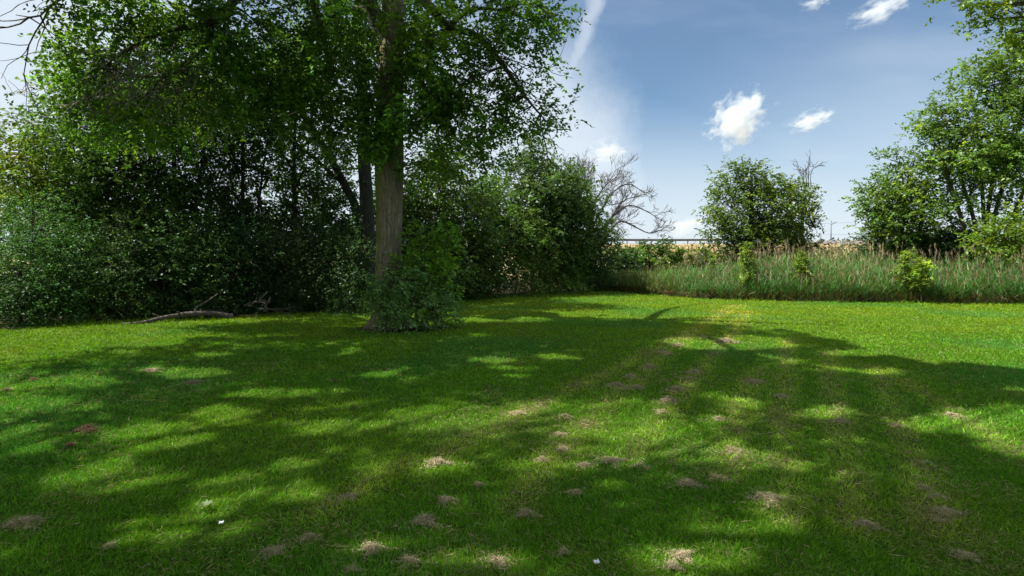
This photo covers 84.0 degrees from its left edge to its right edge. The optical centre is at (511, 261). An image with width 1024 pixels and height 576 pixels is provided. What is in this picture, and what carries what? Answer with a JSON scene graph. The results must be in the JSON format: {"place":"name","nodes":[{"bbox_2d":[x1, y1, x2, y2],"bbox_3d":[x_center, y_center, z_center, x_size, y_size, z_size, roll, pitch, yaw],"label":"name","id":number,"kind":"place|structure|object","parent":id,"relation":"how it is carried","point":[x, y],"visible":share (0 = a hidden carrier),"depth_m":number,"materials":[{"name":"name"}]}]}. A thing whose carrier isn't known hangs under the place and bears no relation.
{"place":"outdoors","nodes":[
{"label":"outdoors","id":0,"kind":"place"},
{"bbox_2d":[0,244,1023,575],"bbox_3d":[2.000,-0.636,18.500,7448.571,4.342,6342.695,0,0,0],"label":"ground","id":1,"kind":"structure","parent":0,"point":[512,478],"depth_m":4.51,"materials":[{"name":"plant"}]},
{"bbox_2d":[0,511,48,533],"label":"dry grass clump","id":2,"kind":"object","parent":1,"relation":"on","point":[20,520],"visible":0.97,"depth_m":3.22,"materials":[{"name":"plant"}]},
{"bbox_2d":[0,245,94,327],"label":"shrub","id":3,"kind":"object","parent":1,"relation":"on","point":[25,301],"visible":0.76,"depth_m":12.86,"materials":[{"name":"green plant"}]},
{"bbox_2d":[0,112,121,298],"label":"broadleaf tree","id":4,"kind":"object","parent":1,"relation":"on","point":[5,165],"visible":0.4,"depth_m":15.80,"materials":[{"name":"green plant"}]},
{"bbox_2d":[0,185,129,327],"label":"shrub","id":5,"kind":"object","parent":1,"relation":"on","point":[24,235],"visible":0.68,"depth_m":13.40,"materials":[{"name":"green plant"}]},
{"bbox_2d":[55,442,79,449],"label":"dry grass clump","id":6,"kind":"object","parent":1,"relation":"on","point":[70,443],"visible":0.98,"depth_m":4.57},
{"bbox_2d":[1,202,150,324],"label":"shrub","id":7,"kind":"object","parent":1,"relation":"on","point":[75,266],"visible":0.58,"depth_m":13.88,"materials":[{"name":"green plant"}]},
{"bbox_2d":[0,168,153,311],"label":"shrub","id":8,"kind":"object","parent":1,"relation":"on","point":[52,239],"visible":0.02,"depth_m":17.03,"materials":[{"name":"green plant"}]},
{"bbox_2d":[49,421,117,437],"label":"dry grass clump","id":9,"kind":"object","parent":1,"relation":"on","point":[87,427],"visible":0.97,"depth_m":4.96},
{"bbox_2d":[0,30,213,314],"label":"broadleaf tree","id":10,"kind":"object","parent":1,"relation":"on","point":[81,192],"visible":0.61,"depth_m":15.52,"materials":[{"name":"green plant"}]},
{"bbox_2d":[102,534,123,550],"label":"dry grass clump","id":11,"kind":"object","parent":1,"relation":"on","point":[107,546],"visible":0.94,"depth_m":2.99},
{"bbox_2d":[37,201,189,321],"bbox_3d":[-10.062,0.008,14.627,3.697,3.167,3.664,0,0,0],"label":"shrub","id":12,"kind":"object","parent":1,"relation":"on","point":[122,257],"visible":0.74,"depth_m":14.33,"materials":[{"name":"green plant"}]},
{"bbox_2d":[45,163,238,310],"bbox_3d":[-11.667,-0.859,18.693,5.930,4.973,5.110,0,0,-29],"label":"shrub","id":13,"kind":"object","parent":1,"relation":"on","point":[139,228],"visible":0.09,"depth_m":17.84,"materials":[{"name":"green plant"}]},
{"bbox_2d":[121,368,164,373],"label":"dry grass clump","id":14,"kind":"object","parent":1,"relation":"on","point":[150,369],"visible":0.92,"depth_m":7.65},
{"bbox_2d":[27,11,287,308],"bbox_3d":[-10.567,-3.133,17.584,6.633,9.514,5.584,0,0,15],"label":"broadleaf tree","id":15,"kind":"object","parent":1,"relation":"on","point":[200,177],"visible":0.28,"depth_m":16.91,"materials":[{"name":"green plant"}]},
{"bbox_2d":[81,211,235,320],"bbox_3d":[-9.382,0.134,15.091,3.371,2.929,3.032,0,0,37],"label":"shrub","id":16,"kind":"object","parent":1,"relation":"on","point":[164,275],"visible":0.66,"depth_m":14.97,"materials":[{"name":"green plant"}]},
{"bbox_2d":[121,294,233,324],"bbox_3d":[-8.243,1.178,14.120,2.464,0.686,0.343,0,0,-45],"label":"fallen log","id":17,"kind":"object","parent":1,"relation":"on","point":[195,312],"visible":0.98,"depth_m":14.32,"materials":[{"name":"brown wood"}]},
{"bbox_2d":[116,200,260,319],"bbox_3d":[-8.873,-0.060,15.779,3.473,3.331,3.445,0,0,-24],"label":"shrub","id":18,"kind":"object","parent":1,"relation":"on","point":[209,271],"visible":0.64,"depth_m":15.57,"materials":[{"name":"green plant"}]},
{"bbox_2d":[170,379,211,386],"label":"dry grass clump","id":19,"kind":"object","parent":1,"relation":"on","point":[190,381],"visible":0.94,"depth_m":6.96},
{"bbox_2d":[199,500,213,508],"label":"weed","id":20,"kind":"object","parent":1,"relation":"on","point":[206,503],"visible":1,"depth_m":3.44,"materials":[{"name":"green plant"}]},
{"bbox_2d":[177,292,296,316],"bbox_3d":[-7.576,1.302,15.265,3.516,1.107,1.393,0,0,15],"label":"twig heap","id":21,"kind":"object","parent":1,"relation":"on","point":[253,306],"visible":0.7,"depth_m":15.16,"materials":[{"name":"brown wood"}]},
{"bbox_2d":[159,172,320,307],"bbox_3d":[-9.726,-0.780,20.304,5.744,4.792,5.940,0,0,0],"label":"shrub","id":22,"kind":"object","parent":1,"relation":"on","point":[262,211],"visible":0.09,"depth_m":19.39,"materials":[{"name":"green plant"}]},
{"bbox_2d":[171,202,310,313],"bbox_3d":[-7.871,-0.072,16.753,3.385,3.347,3.738,0,0,33],"label":"shrub","id":23,"kind":"object","parent":1,"relation":"on","point":[245,243],"visible":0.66,"depth_m":16.28,"materials":[{"name":"green plant"}]},
{"bbox_2d":[148,28,335,299],"bbox_3d":[-8.839,-3.118,18.817,5.435,9.480,5.192,0,0,22],"label":"broadleaf tree","id":24,"kind":"object","parent":1,"relation":"on","point":[241,172],"visible":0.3,"depth_m":18.12,"materials":[{"name":"green plant"}]},
{"bbox_2d":[230,541,302,565],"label":"dry grass clump","id":25,"kind":"object","parent":1,"relation":"on","point":[276,549],"visible":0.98,"depth_m":2.92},
{"bbox_2d":[183,35,368,236],"bbox_3d":[-7.600,-3.054,18.325,6.830,9.175,4.272,0,0,-16],"label":"broadleaf tree","id":26,"kind":"object","parent":1,"relation":"on","point":[340,178],"visible":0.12,"depth_m":18.22,"materials":[{"name":"green plant"}]},
{"bbox_2d":[212,213,348,313],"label":"shrub","id":27,"kind":"object","parent":1,"relation":"on","point":[293,253],"visible":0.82,"depth_m":16.65,"materials":[{"name":"green plant"}]},
{"bbox_2d":[215,19,374,305],"bbox_3d":[-7.213,-3.361,19.416,6.077,9.984,5.796,0,0,0],"label":"broadleaf tree","id":28,"kind":"object","parent":1,"relation":"on","point":[294,180],"visible":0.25,"depth_m":18.93,"materials":[{"name":"green plant"}]},
{"bbox_2d":[0,0,594,329],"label":"broadleaf tree","id":29,"kind":"object","parent":1,"relation":"on","point":[384,151],"visible":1,"depth_m":11.87,"materials":[{"name":"green plant"}]},
{"bbox_2d":[277,531,325,555],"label":"dry grass clump","id":30,"kind":"object","parent":1,"relation":"on","point":[309,535],"visible":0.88,"depth_m":3.06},
{"bbox_2d":[246,171,375,303],"bbox_3d":[-7.490,-0.928,21.595,6.249,5.138,5.697,0,0,0],"label":"shrub","id":31,"kind":"object","parent":1,"relation":"on","point":[332,202],"visible":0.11,"depth_m":20.65,"materials":[{"name":"green plant"}]},
{"bbox_2d":[270,210,371,311],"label":"shrub","id":32,"kind":"object","parent":1,"relation":"on","point":[321,242],"visible":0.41,"depth_m":17.29,"materials":[{"name":"green plant"}]},
{"bbox_2d":[310,492,359,506],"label":"dry grass clump","id":33,"kind":"object","parent":1,"relation":"on","point":[348,496],"visible":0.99,"depth_m":3.59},
{"bbox_2d":[281,205,402,315],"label":"shrub","id":34,"kind":"object","parent":1,"relation":"on","point":[353,282],"visible":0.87,"depth_m":16.42,"materials":[{"name":"green plant"}]},
{"bbox_2d":[336,554,376,574],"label":"dry grass clump","id":35,"kind":"object","parent":1,"relation":"on","point":[353,565],"visible":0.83,"depth_m":2.73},
{"bbox_2d":[252,0,506,309],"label":"broadleaf tree","id":36,"kind":"object","parent":1,"relation":"on","point":[367,202],"visible":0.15,"depth_m":17.44,"materials":[{"name":"green plant"}]},
{"bbox_2d":[340,538,425,561],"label":"dry grass clump","id":37,"kind":"object","parent":1,"relation":"on","point":[372,548],"visible":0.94,"depth_m":2.92,"materials":[{"name":"plant"}]},
{"bbox_2d":[324,173,467,297],"bbox_3d":[-4.542,-0.962,23.015,6.678,5.189,6.259,0,0,0],"label":"shrub","id":38,"kind":"object","parent":1,"relation":"on","point":[358,195],"visible":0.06,"depth_m":22.09,"materials":[{"name":"green plant"}]},
{"bbox_2d":[377,543,438,574],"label":"dry grass clump","id":39,"kind":"object","parent":1,"relation":"on","point":[406,557],"visible":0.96,"depth_m":2.79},
{"bbox_2d":[353,258,471,334],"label":"shrub","id":40,"kind":"object","parent":1,"relation":"on","point":[401,314],"visible":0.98,"depth_m":12.10,"materials":[{"name":"green plant"}]},
{"bbox_2d":[391,511,457,534],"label":"dry grass clump","id":41,"kind":"object","parent":1,"relation":"on","point":[423,518],"visible":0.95,"depth_m":3.20,"materials":[{"name":"plant"}]},
{"bbox_2d":[375,203,480,303],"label":"shrub","id":42,"kind":"object","parent":1,"relation":"on","point":[427,229],"visible":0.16,"depth_m":20.25,"materials":[{"name":"green plant"}]},
{"bbox_2d":[381,211,475,326],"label":"shrub","id":43,"kind":"object","parent":1,"relation":"on","point":[442,262],"visible":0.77,"depth_m":12.66,"materials":[{"name":"green plant"}]},
{"bbox_2d":[349,130,528,298],"bbox_3d":[-2.639,-1.718,21.605,5.946,6.734,6.882,0,0,37],"label":"broadleaf tree","id":44,"kind":"object","parent":1,"relation":"on","point":[447,194],"visible":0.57,"depth_m":20.86,"materials":[{"name":"green plant"}]},
{"bbox_2d":[417,455,473,470],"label":"dry grass clump","id":45,"kind":"object","parent":1,"relation":"on","point":[434,460],"visible":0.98,"depth_m":4.17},
{"bbox_2d":[423,490,468,505],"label":"dry grass clump","id":46,"kind":"object","parent":1,"relation":"on","point":[441,499],"visible":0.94,"depth_m":3.51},
{"bbox_2d":[446,218,521,300],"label":"shrub","id":47,"kind":"object","parent":1,"relation":"on","point":[498,282],"visible":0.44,"depth_m":22.31,"materials":[{"name":"green plant"}]},
{"bbox_2d":[458,551,517,575],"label":"dry grass clump","id":48,"kind":"object","parent":1,"relation":"on","point":[499,558],"visible":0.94,"depth_m":2.77,"materials":[{"name":"plant"}]},
{"bbox_2d":[427,163,550,297],"bbox_3d":[-1.351,-1.339,24.423,6.199,5.923,5.204,0,0,0],"label":"broadleaf tree","id":49,"kind":"object","parent":1,"relation":"on","point":[478,217],"visible":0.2,"depth_m":23.90,"materials":[{"name":"green plant"}]},
{"bbox_2d":[496,410,528,416],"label":"dry grass clump","id":50,"kind":"object","parent":1,"relation":"on","point":[517,412],"visible":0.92,"depth_m":5.53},
{"bbox_2d":[482,204,567,297],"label":"shrub","id":51,"kind":"object","parent":1,"relation":"on","point":[516,282],"visible":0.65,"depth_m":24.18,"materials":[{"name":"green plant"}]},
{"bbox_2d":[511,505,549,522],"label":"dry grass clump","id":52,"kind":"object","parent":1,"relation":"on","point":[523,511],"visible":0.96,"depth_m":3.30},
{"bbox_2d":[458,132,605,292],"bbox_3d":[0.839,-2.242,26.442,6.865,7.724,6.147,0,0,0],"label":"broadleaf tree","id":53,"kind":"object","parent":1,"relation":"on","point":[529,185],"visible":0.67,"depth_m":25.66,"materials":[{"name":"green plant"}]},
{"bbox_2d":[533,454,548,461],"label":"dry grass clump","id":54,"kind":"object","parent":1,"relation":"on","point":[540,458],"visible":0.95,"depth_m":4.23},
{"bbox_2d":[518,221,599,294],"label":"shrub","id":55,"kind":"object","parent":1,"relation":"on","point":[563,282],"visible":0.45,"depth_m":26.57,"materials":[{"name":"green plant"}]},
{"bbox_2d":[551,413,570,419],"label":"dry grass clump","id":56,"kind":"object","parent":1,"relation":"on","point":[565,414],"visible":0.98,"depth_m":5.41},
{"bbox_2d":[556,546,570,557],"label":"dry grass clump","id":57,"kind":"object","parent":1,"relation":"on","point":[562,551],"visible":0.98,"depth_m":2.86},
{"bbox_2d":[550,488,591,497],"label":"dry grass clump","id":58,"kind":"object","parent":1,"relation":"on","point":[576,491],"visible":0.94,"depth_m":3.61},
{"bbox_2d":[524,158,624,290],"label":"broadleaf tree","id":59,"kind":"object","parent":1,"relation":"on","point":[594,209],"visible":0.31,"depth_m":27.16,"materials":[{"name":"green plant"}]},
{"bbox_2d":[564,461,597,471],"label":"dry grass clump","id":60,"kind":"object","parent":1,"relation":"on","point":[585,463],"visible":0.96,"depth_m":4.09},
{"bbox_2d":[568,205,632,289],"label":"broadleaf tree","id":61,"kind":"object","parent":1,"relation":"on","point":[608,246],"visible":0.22,"depth_m":29.13,"materials":[{"name":"green plant"}]},
{"bbox_2d":[572,242,630,292],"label":"shrub","id":62,"kind":"object","parent":1,"relation":"on","point":[600,272],"visible":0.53,"depth_m":28.20,"materials":[{"name":"green plant"}]},
{"bbox_2d":[598,381,636,392],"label":"dry grass clump","id":63,"kind":"object","parent":1,"relation":"on","point":[614,383],"visible":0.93,"depth_m":6.75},
{"bbox_2d":[562,149,675,267],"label":"bare tree","id":64,"kind":"object","parent":1,"relation":"on","point":[616,210],"visible":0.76,"depth_m":33.95,"materials":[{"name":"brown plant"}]},
{"bbox_2d":[602,243,646,275],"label":"shrub","id":65,"kind":"object","parent":1,"relation":"on","point":[629,258],"visible":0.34,"depth_m":32.58,"materials":[{"name":"green plant"}]},
{"bbox_2d":[605,384,647,393],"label":"dry grass clump","id":66,"kind":"object","parent":1,"relation":"on","point":[635,385],"visible":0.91,"depth_m":6.67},
{"bbox_2d":[593,454,666,471],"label":"dry grass clump","id":67,"kind":"object","parent":1,"relation":"on","point":[609,459],"visible":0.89,"depth_m":4.18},
{"bbox_2d":[627,462,656,474],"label":"dry grass clump","id":68,"kind":"object","parent":1,"relation":"on","point":[641,465],"visible":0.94,"depth_m":4.08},
{"bbox_2d":[617,239,670,275],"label":"shrub","id":69,"kind":"object","parent":1,"relation":"on","point":[643,252],"visible":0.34,"depth_m":33.08,"materials":[{"name":"green plant"}]},
{"bbox_2d":[646,350,673,355],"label":"dry grass clump","id":70,"kind":"object","parent":1,"relation":"on","point":[664,351],"visible":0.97,"depth_m":9.23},
{"bbox_2d":[643,234,687,279],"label":"shrub","id":71,"kind":"object","parent":1,"relation":"on","point":[663,249],"visible":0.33,"depth_m":33.63,"materials":[{"name":"green plant"}]},
{"bbox_2d":[651,395,689,406],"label":"dry grass clump","id":72,"kind":"object","parent":1,"relation":"on","point":[664,399],"visible":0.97,"depth_m":6.01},
{"bbox_2d":[656,558,693,575],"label":"dry grass clump","id":73,"kind":"object","parent":1,"relation":"on","point":[673,563],"visible":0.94,"depth_m":2.72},
{"bbox_2d":[659,385,692,392],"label":"dry grass clump","id":74,"kind":"object","parent":1,"relation":"on","point":[674,388],"visible":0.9,"depth_m":6.56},
{"bbox_2d":[653,547,700,571],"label":"dry grass clump","id":75,"kind":"object","parent":1,"relation":"on","point":[680,553],"visible":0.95,"depth_m":2.81,"materials":[{"name":"plant"}]},
{"bbox_2d":[664,243,695,275],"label":"shrub","id":76,"kind":"object","parent":1,"relation":"on","point":[680,254],"visible":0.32,"depth_m":34.31,"materials":[{"name":"green plant"}]},
{"bbox_2d":[613,239,746,243],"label":"guard rail","id":77,"kind":"object","parent":1,"relation":"on","point":[675,240],"visible":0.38,"depth_m":88.83,"materials":[{"name":"metal"}]},
{"bbox_2d":[664,473,732,490],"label":"dry grass clump","id":78,"kind":"object","parent":1,"relation":"on","point":[689,482],"visible":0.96,"depth_m":3.74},
{"bbox_2d":[681,369,719,375],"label":"dry grass clump","id":79,"kind":"object","parent":1,"relation":"on","point":[694,370],"visible":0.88,"depth_m":7.63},
{"bbox_2d":[683,240,727,272],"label":"shrub","id":80,"kind":"object","parent":1,"relation":"on","point":[699,253],"visible":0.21,"depth_m":34.17,"materials":[{"name":"green plant"}]},
{"bbox_2d":[704,250,721,279],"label":"sapling","id":81,"kind":"object","parent":1,"relation":"on","point":[711,257],"visible":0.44,"depth_m":25.89,"materials":[{"name":"green plant"}]},
{"bbox_2d":[705,414,733,420],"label":"dry grass clump","id":82,"kind":"object","parent":1,"relation":"on","point":[717,417],"visible":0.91,"depth_m":5.35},
{"bbox_2d":[701,471,738,482],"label":"dry grass clump","id":83,"kind":"object","parent":1,"relation":"on","point":[719,476],"visible":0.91,"depth_m":3.86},
{"bbox_2d":[709,337,751,344],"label":"dry grass clump","id":84,"kind":"object","parent":1,"relation":"on","point":[725,340],"visible":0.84,"depth_m":10.54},
{"bbox_2d":[714,445,748,456],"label":"dry grass clump","id":85,"kind":"object","parent":1,"relation":"on","point":[732,448],"visible":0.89,"depth_m":4.44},
{"bbox_2d":[696,232,786,286],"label":"shrub","id":86,"kind":"object","parent":1,"relation":"on","point":[730,252],"visible":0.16,"depth_m":29.92,"materials":[{"name":"green plant"}]},
{"bbox_2d":[736,241,759,297],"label":"sapling","id":87,"kind":"object","parent":1,"relation":"on","point":[745,252],"visible":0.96,"depth_m":22.20,"materials":[{"name":"green plant"}]},
{"bbox_2d":[730,378,766,384],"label":"dry grass clump","id":88,"kind":"object","parent":1,"relation":"on","point":[755,382],"visible":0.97,"depth_m":6.99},
{"bbox_2d":[691,154,815,265],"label":"broadleaf tree","id":89,"kind":"object","parent":1,"relation":"on","point":[767,230],"visible":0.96,"depth_m":29.45,"materials":[{"name":"green plant"}]},
{"bbox_2d":[734,482,826,510],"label":"dry grass clump","id":90,"kind":"object","parent":1,"relation":"on","point":[771,497],"visible":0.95,"depth_m":3.52,"materials":[{"name":"plant"}]},
{"bbox_2d":[789,249,817,284],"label":"sapling","id":91,"kind":"object","parent":1,"relation":"on","point":[802,263],"visible":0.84,"depth_m":21.52,"materials":[{"name":"green plant"}]},
{"bbox_2d":[778,150,831,258],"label":"broadleaf tree","id":92,"kind":"object","parent":1,"relation":"on","point":[799,194],"visible":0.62,"depth_m":30.48,"materials":[{"name":"green plant"}]},
{"bbox_2d":[591,233,1023,303],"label":"reed bed","id":93,"kind":"object","parent":1,"relation":"on","point":[861,283],"visible":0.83,"depth_m":21.59,"materials":[{"name":"green plant"}]},
{"bbox_2d":[777,233,842,269],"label":"shrub","id":94,"kind":"object","parent":1,"relation":"on","point":[815,243],"visible":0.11,"depth_m":31.10,"materials":[{"name":"green plant"}]},
{"bbox_2d":[813,417,861,424],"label":"dry grass clump","id":95,"kind":"object","parent":1,"relation":"on","point":[842,420],"visible":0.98,"depth_m":5.26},
{"bbox_2d":[812,238,864,243],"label":"concrete barrier","id":96,"kind":"object","parent":1,"relation":"on","point":[837,241],"visible":0.2,"depth_m":90.88,"materials":[{"name":"paint"}]},
{"bbox_2d":[840,516,894,540],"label":"dry grass clump","id":97,"kind":"object","parent":1,"relation":"on","point":[865,522],"visible":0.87,"depth_m":3.18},
{"bbox_2d":[835,224,973,282],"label":"shrub","id":98,"kind":"object","parent":1,"relation":"on","point":[874,247],"visible":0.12,"depth_m":26.84,"materials":[{"name":"green plant"}]},
{"bbox_2d":[890,247,920,301],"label":"sapling","id":99,"kind":"object","parent":1,"relation":"on","point":[904,260],"visible":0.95,"depth_m":20.33,"materials":[{"name":"green plant"}]},
{"bbox_2d":[838,136,979,263],"bbox_3d":[17.857,-2.136,26.010,5.803,7.327,4.225,0,0,0],"label":"broadleaf tree","id":100,"kind":"object","parent":1,"relation":"on","point":[882,214],"visible":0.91,"depth_m":25.61,"materials":[{"name":"green plant"}]},
{"bbox_2d":[904,255,937,302],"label":"sapling","id":101,"kind":"object","parent":1,"relation":"on","point":[921,277],"visible":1,"depth_m":19.90,"materials":[{"name":"green plant"}]},
{"bbox_2d":[911,483,945,495],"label":"dry grass clump","id":102,"kind":"object","parent":1,"relation":"on","point":[926,487],"visible":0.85,"depth_m":3.70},
{"bbox_2d":[914,490,954,503],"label":"dry grass clump","id":103,"kind":"object","parent":1,"relation":"on","point":[936,494],"visible":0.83,"depth_m":3.56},
{"bbox_2d":[899,502,985,522],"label":"dry grass clump","id":104,"kind":"object","parent":1,"relation":"on","point":[947,510],"visible":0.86,"depth_m":3.34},
{"bbox_2d":[935,411,976,422],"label":"dry grass clump","id":105,"kind":"object","parent":1,"relation":"on","point":[950,413],"visible":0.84,"depth_m":5.42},
{"bbox_2d":[893,14,1023,273],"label":"broadleaf tree","id":106,"kind":"object","parent":1,"relation":"on","point":[999,162],"visible":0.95,"depth_m":23.66,"materials":[{"name":"green plant"}]},
{"bbox_2d":[932,546,989,569],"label":"dry grass clump","id":107,"kind":"object","parent":1,"relation":"on","point":[965,555],"visible":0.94,"depth_m":2.85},
{"bbox_2d":[915,216,1020,269],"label":"shrub","id":108,"kind":"object","parent":1,"relation":"on","point":[950,245],"visible":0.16,"depth_m":25.35,"materials":[{"name":"green plant"}]},
{"bbox_2d":[922,0,1023,57],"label":"broadleaf tree","id":109,"kind":"object","parent":1,"relation":"on","point":[1011,38],"visible":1,"depth_m":14.02,"materials":[{"name":"green plant"}]},
{"bbox_2d":[954,199,1023,276],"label":"shrub","id":110,"kind":"object","parent":1,"relation":"on","point":[1011,233],"visible":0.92,"depth_m":21.95,"materials":[{"name":"green plant"}]},
{"bbox_2d":[0,0,1023,243],"label":"sky","id":111,"kind":"structure","parent":0,"point":[680,86],"materials":[{"name":"blue"}]},
{"bbox_2d":[522,243,1022,282],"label":"bank grass","id":112,"kind":"structure","parent":0,"point":[694,246],"depth_m":73.23,"materials":[{"name":"plant"}]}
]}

